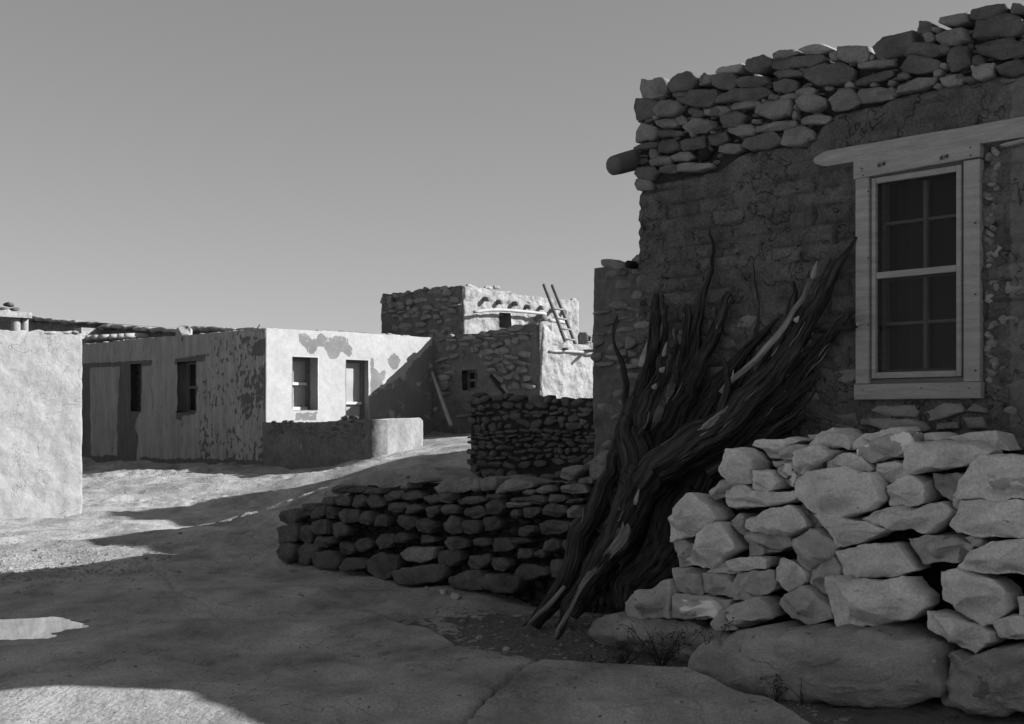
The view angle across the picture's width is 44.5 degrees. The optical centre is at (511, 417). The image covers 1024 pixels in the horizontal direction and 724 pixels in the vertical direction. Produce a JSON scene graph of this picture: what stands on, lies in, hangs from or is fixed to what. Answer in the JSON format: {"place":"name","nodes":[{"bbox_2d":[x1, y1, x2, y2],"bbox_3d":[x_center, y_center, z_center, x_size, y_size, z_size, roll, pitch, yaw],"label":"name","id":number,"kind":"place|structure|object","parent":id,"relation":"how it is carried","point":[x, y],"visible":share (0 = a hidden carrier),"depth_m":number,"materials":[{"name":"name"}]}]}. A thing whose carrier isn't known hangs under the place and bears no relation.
{"place":"outdoors","nodes":[
{"label":"outdoors","id":0,"kind":"place"},
{"bbox_2d":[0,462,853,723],"bbox_3d":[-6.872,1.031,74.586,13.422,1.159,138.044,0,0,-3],"label":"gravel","id":1,"kind":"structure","parent":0,"point":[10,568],"depth_m":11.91,"materials":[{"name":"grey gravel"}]},
{"bbox_2d":[0,430,1023,723],"bbox_3d":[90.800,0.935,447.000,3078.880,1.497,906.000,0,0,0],"label":"ground","id":2,"kind":"structure","parent":0,"point":[184,638],"depth_m":8.55,"materials":[{"name":"grey soil"}]},
{"bbox_2d":[0,330,82,517],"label":"plaster house","id":3,"kind":"structure","parent":2,"relation":"on","point":[40,423],"depth_m":19.14,"materials":[{"name":"paint"}]},
{"bbox_2d":[0,302,31,330],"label":"chimney","id":4,"kind":"object","parent":3,"relation":"on","point":[19,320],"visible":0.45,"depth_m":25.99,"materials":[{"name":"paint"}]},
{"bbox_2d":[44,331,59,333],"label":"roof slab","id":5,"kind":"structure","parent":3,"relation":"on","point":[50,332],"depth_m":19.24,"materials":[{"name":"grey stone"}]},
{"bbox_2d":[0,617,88,639],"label":"puddle","id":6,"kind":"object","parent":2,"relation":"on","point":[31,628],"visible":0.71,"depth_m":9.15,"materials":[{"name":"grey liquid"}]},
{"bbox_2d":[82,325,432,464],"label":"whitewashed house","id":7,"kind":"structure","parent":2,"relation":"on","point":[184,395],"depth_m":29.02,"materials":[{"name":"paint"}]},
{"bbox_2d":[0,316,260,344],"bbox_3d":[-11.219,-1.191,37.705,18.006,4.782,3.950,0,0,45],"label":"roof","id":8,"kind":"structure","parent":7,"relation":"on","point":[94,332],"depth_m":36.19,"materials":[{"name":"grey wood"}]},
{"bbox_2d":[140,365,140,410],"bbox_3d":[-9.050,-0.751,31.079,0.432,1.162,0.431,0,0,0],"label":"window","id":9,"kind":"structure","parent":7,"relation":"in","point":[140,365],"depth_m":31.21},
{"bbox_2d":[187,362,196,411],"bbox_3d":[-7.370,-0.724,29.390,0.833,1.179,0.130,0,0,45],"label":"window","id":10,"kind":"structure","parent":7,"relation":"in","point":[191,366],"depth_m":29.63,"materials":[{"name":"black glass"}]},
{"bbox_2d":[293,357,309,409],"bbox_3d":[-4.810,-0.763,27.953,0.661,1.170,0.130,0,0,-44],"label":"window","id":11,"kind":"structure","parent":7,"relation":"in","point":[301,366],"depth_m":28.08,"materials":[{"name":"grey glass"}]},
{"bbox_2d":[346,360,363,419],"bbox_3d":[-3.693,-0.533,28.855,0.628,1.593,0.110,0,0,-44],"label":"door","id":12,"kind":"structure","parent":7,"relation":"in","point":[354,368],"depth_m":28.95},
{"bbox_2d":[338,331,387,334],"bbox_3d":[-3.400,-1.934,28.953,1.505,0.096,0.093,0,0,-44],"label":"roof pole","id":13,"kind":"object","parent":7,"relation":"on","point":[361,332],"visible":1,"depth_m":28.84,"materials":[{"name":"wood"}]},
{"bbox_2d":[262,416,422,469],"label":"courtyard wall","id":14,"kind":"structure","parent":2,"relation":"on","point":[291,444],"depth_m":25.09,"materials":[{"name":"paint"}]},
{"bbox_2d":[324,466,478,496],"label":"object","id":15,"kind":"structure","parent":2,"relation":"on","point":[389,479],"depth_m":12.15,"materials":[{"name":"grey soil"}]},
{"bbox_2d":[431,371,452,426],"bbox_3d":[-1.648,-0.465,29.351,0.104,1.344,1.644,0,0,-19],"label":"leaning pole","id":16,"kind":"object","parent":2,"relation":"on","point":[445,409],"visible":1,"depth_m":29.24,"materials":[{"name":"wood"}]},
{"bbox_2d":[440,589,447,594],"bbox_3d":[-0.588,1.484,10.690,0.070,0.045,0.071,0,0,44],"label":"loose stone","id":17,"kind":"object","parent":2,"relation":"on","point":[443,592],"visible":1,"depth_m":10.66,"materials":[{"name":"grey stone"}]},
{"bbox_2d":[451,592,461,599],"bbox_3d":[-0.469,1.477,10.352,0.096,0.069,0.085,0,0,44],"label":"loose stone","id":18,"kind":"object","parent":2,"relation":"on","point":[456,596],"visible":1,"depth_m":10.33,"materials":[{"name":"grey stone"}]},
{"bbox_2d":[380,284,593,433],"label":"pueblo house","id":19,"kind":"structure","parent":2,"relation":"on","point":[508,351],"depth_m":29.71,"materials":[{"name":"stone"}]},
{"bbox_2d":[468,370,476,389],"bbox_3d":[-0.853,-0.890,29.496,0.482,0.458,0.130,0,0,45],"label":"window","id":20,"kind":"structure","parent":19,"relation":"in","point":[472,375],"depth_m":29.59,"materials":[{"name":"wood"}]},
{"bbox_2d":[489,374,507,394],"bbox_3d":[-0.274,-0.710,27.899,0.126,0.566,1.111,0,0,-21],"label":"leaning pole","id":21,"kind":"object","parent":19,"relation":"on","point":[500,387],"visible":0.78,"depth_m":27.87,"materials":[{"name":"wood"}]},
{"bbox_2d":[473,308,546,314],"bbox_3d":[-0.026,-2.848,33.846,2.735,0.204,0.099,0,0,-45],"label":"pole shelf","id":22,"kind":"object","parent":19,"relation":"attached to","point":[506,310],"visible":1,"depth_m":33.71,"materials":[{"name":"wood"}]},
{"bbox_2d":[534,314,547,320],"bbox_3d":[0.789,-2.806,34.825,0.388,0.251,0.406,0,0,-45],"label":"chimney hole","id":23,"kind":"object","parent":19,"relation":"on","point":[542,317],"visible":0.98,"depth_m":34.67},
{"bbox_2d":[548,319,565,324],"bbox_3d":[1.291,-2.662,34.676,0.794,0.140,0.097,0,0,-44],"label":"roof pole","id":24,"kind":"object","parent":19,"relation":"on","point":[554,321],"visible":0.59,"depth_m":34.52,"materials":[{"name":"wood"}]},
{"bbox_2d":[542,284,576,343],"bbox_3d":[1.144,-2.465,29.901,0.306,1.640,1.619,0,0,-19],"label":"wooden ladder","id":25,"kind":"object","parent":19,"relation":"on","point":[565,319],"visible":0.94,"depth_m":29.85,"materials":[{"name":"wood"}]},
{"bbox_2d":[548,350,590,354],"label":"wall beam","id":26,"kind":"structure","parent":19,"relation":"attached to","point":[575,351],"depth_m":28.29,"materials":[{"name":"wood"}]},
{"bbox_2d":[577,332,587,343],"bbox_3d":[1.895,-1.547,33.591,0.283,1.510,0.346,0,0,0],"label":"chimney","id":27,"kind":"object","parent":19,"relation":"on","point":[582,337],"visible":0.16,"depth_m":33.50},
{"bbox_2d":[276,462,701,613],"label":"retaining wall","id":28,"kind":"structure","parent":2,"relation":"on","point":[506,536],"depth_m":10.95,"materials":[{"name":"stone"}]},
{"bbox_2d":[502,646,510,650],"bbox_3d":[-0.040,1.573,8.521,0.052,0.035,0.055,0,0,-41],"label":"loose stone","id":29,"kind":"object","parent":2,"relation":"on","point":[505,648],"visible":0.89,"depth_m":8.51,"materials":[{"name":"grey stone"}]},
{"bbox_2d":[466,392,594,481],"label":"yard wall","id":30,"kind":"structure","parent":2,"relation":"on","point":[549,437],"depth_m":13.28,"materials":[{"name":"stone"}]},
{"bbox_2d":[522,314,629,628],"bbox_3d":[0.556,0.358,9.231,1.041,2.322,0.352,0,0,-44],"label":"juniper log","id":31,"kind":"object","parent":2,"relation":"on","point":[584,527],"visible":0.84,"depth_m":9.08,"materials":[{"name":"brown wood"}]},
{"bbox_2d":[584,450,608,464],"bbox_3d":[0.963,0.463,11.263,0.534,0.354,0.676,0,0,-42],"label":"boulder","id":32,"kind":"object","parent":2,"relation":"on","point":[601,457],"visible":0.07,"depth_m":11.17,"materials":[{"name":"stone"}]},
{"bbox_2d":[576,653,625,663],"bbox_3d":[0.551,1.516,7.785,0.301,0.116,0.171,0,0,0],"label":"dry weed","id":33,"kind":"object","parent":2,"relation":"on","point":[597,661],"visible":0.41,"depth_m":7.79,"materials":[{"name":"plant"}]},
{"bbox_2d":[590,254,641,457],"bbox_3d":[1.870,-0.130,12.190,1.594,2.860,1.748,0,0,44],"label":"stone annex","id":34,"kind":"object","parent":2,"relation":"on","point":[617,290],"visible":0.28,"depth_m":12.01,"materials":[{"name":"grey stone"}]},
{"bbox_2d":[608,643,644,663],"bbox_3d":[0.727,1.483,7.821,0.244,0.153,0.134,0,0,-20],"label":"dry weed","id":35,"kind":"object","parent":2,"relation":"on","point":[626,658],"visible":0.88,"depth_m":7.81,"materials":[{"name":"grey plant"}]},
{"bbox_2d":[616,620,708,665],"bbox_3d":[0.918,1.389,7.580,0.565,0.315,0.231,0,0,0],"label":"dry weed","id":36,"kind":"object","parent":2,"relation":"on","point":[667,655],"visible":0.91,"depth_m":7.58,"materials":[{"name":"black plant"}]},
{"bbox_2d":[570,318,778,619],"bbox_3d":[1.130,0.355,9.154,1.533,2.152,0.514,0,0,-6],"label":"juniper log","id":37,"kind":"object","parent":2,"relation":"on","point":[707,405],"visible":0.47,"depth_m":9.07,"materials":[{"name":"grey wood"}]},
{"bbox_2d":[662,382,688,422],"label":"juniper log","id":38,"kind":"object","parent":37,"relation":"on","point":[674,399],"visible":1,"depth_m":9.09,"materials":[{"name":"grey wood"}]},
{"bbox_2d":[678,228,715,380],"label":"juniper log","id":39,"kind":"object","parent":37,"relation":"on","point":[695,330],"visible":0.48,"depth_m":9.47,"materials":[{"name":"grey wood"}]},
{"bbox_2d":[735,257,759,389],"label":"juniper log","id":40,"kind":"object","parent":37,"relation":"on","point":[739,385],"visible":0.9,"depth_m":9.13,"materials":[{"name":"grey wood"}]},
{"bbox_2d":[588,611,777,661],"bbox_3d":[1.179,1.426,8.276,0.984,0.323,1.199,0,0,-42],"label":"boulder","id":41,"kind":"object","parent":2,"relation":"on","point":[603,630],"visible":0.48,"depth_m":7.97,"materials":[{"name":"grey stone"}]},
{"bbox_2d":[611,413,806,612],"bbox_3d":[1.392,0.690,9.023,1.369,1.454,0.519,0,0,0],"label":"juniper log","id":42,"kind":"object","parent":2,"relation":"on","point":[653,563],"visible":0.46,"depth_m":8.86,"materials":[{"name":"grey wood"}]},
{"bbox_2d":[619,370,817,570],"bbox_3d":[1.518,0.440,9.176,1.456,1.548,0.444,0,0,19],"label":"juniper log","id":43,"kind":"object","parent":42,"relation":"on","point":[785,407],"visible":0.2,"depth_m":8.86,"materials":[{"name":"grey wood"}]},
{"bbox_2d":[768,281,797,357],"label":"juniper log","id":44,"kind":"object","parent":43,"relation":"on","point":[793,299],"visible":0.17,"depth_m":8.86,"materials":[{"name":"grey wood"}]},
{"bbox_2d":[752,327,779,375],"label":"juniper log","id":45,"kind":"object","parent":42,"relation":"on","point":[763,361],"visible":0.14,"depth_m":9.00,"materials":[{"name":"wood"}]},
{"bbox_2d":[554,237,865,639],"bbox_3d":[1.319,0.129,9.068,2.074,2.729,1.474,0,0,0],"label":"juniper log","id":46,"kind":"object","parent":2,"relation":"on","point":[673,448],"visible":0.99,"depth_m":8.72,"materials":[{"name":"grey wood"}]},
{"bbox_2d":[634,334,678,435],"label":"juniper log","id":47,"kind":"object","parent":46,"relation":"on","point":[656,400],"visible":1,"depth_m":9.08,"materials":[{"name":"black wood"}]},
{"bbox_2d":[648,305,668,433],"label":"juniper log","id":48,"kind":"object","parent":46,"relation":"on","point":[664,337],"visible":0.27,"depth_m":9.61,"materials":[{"name":"black wood"}]},
{"bbox_2d":[664,305,691,409],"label":"juniper log","id":49,"kind":"object","parent":46,"relation":"on","point":[686,329],"visible":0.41,"depth_m":9.56,"materials":[{"name":"grey wood"}]},
{"bbox_2d":[649,370,720,434],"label":"juniper log","id":50,"kind":"object","parent":46,"relation":"on","point":[691,412],"visible":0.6,"depth_m":9.29,"materials":[{"name":"black wood"}]},
{"bbox_2d":[689,338,699,367],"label":"juniper log","id":51,"kind":"object","parent":50,"relation":"on","point":[698,344],"visible":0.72,"depth_m":9.42,"materials":[{"name":"wood"}]},
{"bbox_2d":[691,305,716,407],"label":"juniper log","id":52,"kind":"object","parent":46,"relation":"on","point":[715,314],"visible":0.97,"depth_m":9.39,"materials":[{"name":"wood"}]},
{"bbox_2d":[704,389,816,477],"bbox_3d":[1.724,0.112,8.687,0.783,0.620,0.117,0,0,21],"label":"juniper log","id":53,"kind":"object","parent":46,"relation":"on","point":[711,470],"visible":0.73,"depth_m":8.66,"materials":[{"name":"black wood"}]},
{"bbox_2d":[768,258,831,358],"bbox_3d":[1.844,-0.525,8.782,0.786,1.148,0.095,0,0,21],"label":"juniper log","id":54,"kind":"object","parent":46,"relation":"on","point":[782,338],"visible":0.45,"depth_m":8.69,"materials":[{"name":"wood"}]},
{"bbox_2d":[759,314,842,418],"bbox_3d":[1.941,-0.278,8.751,0.796,0.866,0.146,0,0,30],"label":"juniper log","id":55,"kind":"object","parent":46,"relation":"on","point":[794,382],"visible":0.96,"depth_m":8.77,"materials":[{"name":"wood"}]},
{"bbox_2d":[693,617,736,644],"bbox_3d":[1.183,1.355,7.321,0.264,0.389,0.120,0,0,0],"label":"dry weed","id":56,"kind":"object","parent":2,"relation":"on","point":[711,632],"visible":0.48,"depth_m":7.33,"materials":[{"name":"plant"}]},
{"bbox_2d":[755,673,788,701],"bbox_3d":[1.415,1.475,6.818,0.174,0.169,0.083,0,0,0],"label":"dry weed","id":57,"kind":"object","parent":2,"relation":"on","point":[776,688],"visible":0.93,"depth_m":6.82,"materials":[{"name":"black plant"}]},
{"bbox_2d":[790,677,802,704],"bbox_3d":[1.532,1.466,6.697,0.089,0.160,0.036,0,0,-22],"label":"dry weed","id":58,"kind":"object","parent":2,"relation":"on","point":[801,700],"visible":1,"depth_m":6.70,"materials":[{"name":"black plant"}]},
{"bbox_2d":[606,3,1023,503],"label":"stone house","id":59,"kind":"structure","parent":2,"relation":"on","point":[900,156],"depth_m":8.57,"materials":[{"name":"stone"}]},
{"bbox_2d":[853,140,984,399],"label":"window","id":60,"kind":"structure","parent":59,"relation":"in","point":[940,222],"depth_m":8.33,"materials":[{"name":"grey wood"}]},
{"bbox_2d":[625,426,1023,653],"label":"dry stone wall","id":61,"kind":"structure","parent":2,"relation":"on","point":[842,526],"depth_m":7.04,"materials":[{"name":"stone"}]},
{"bbox_2d":[687,619,961,707],"bbox_3d":[1.958,1.363,7.247,1.337,0.505,1.611,0,0,-44],"label":"boulder","id":62,"kind":"object","parent":2,"relation":"on","point":[900,664],"visible":0.82,"depth_m":6.65,"materials":[{"name":"grey stone"}]},
{"bbox_2d":[941,693,955,707],"bbox_3d":[2.258,1.453,6.441,0.090,0.074,0.100,0,0,-40],"label":"loose stone","id":63,"kind":"object","parent":2,"relation":"on","point":[945,700],"visible":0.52,"depth_m":6.43,"materials":[{"name":"grey stone"}]},
{"bbox_2d":[945,641,1023,717],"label":"boulder","id":64,"kind":"object","parent":2,"relation":"on","point":[988,682],"visible":0.99,"depth_m":6.16,"materials":[{"name":"grey stone"}]},
{"bbox_2d":[0,0,1023,342],"label":"sky","id":65,"kind":"structure","parent":0,"point":[279,164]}
]}

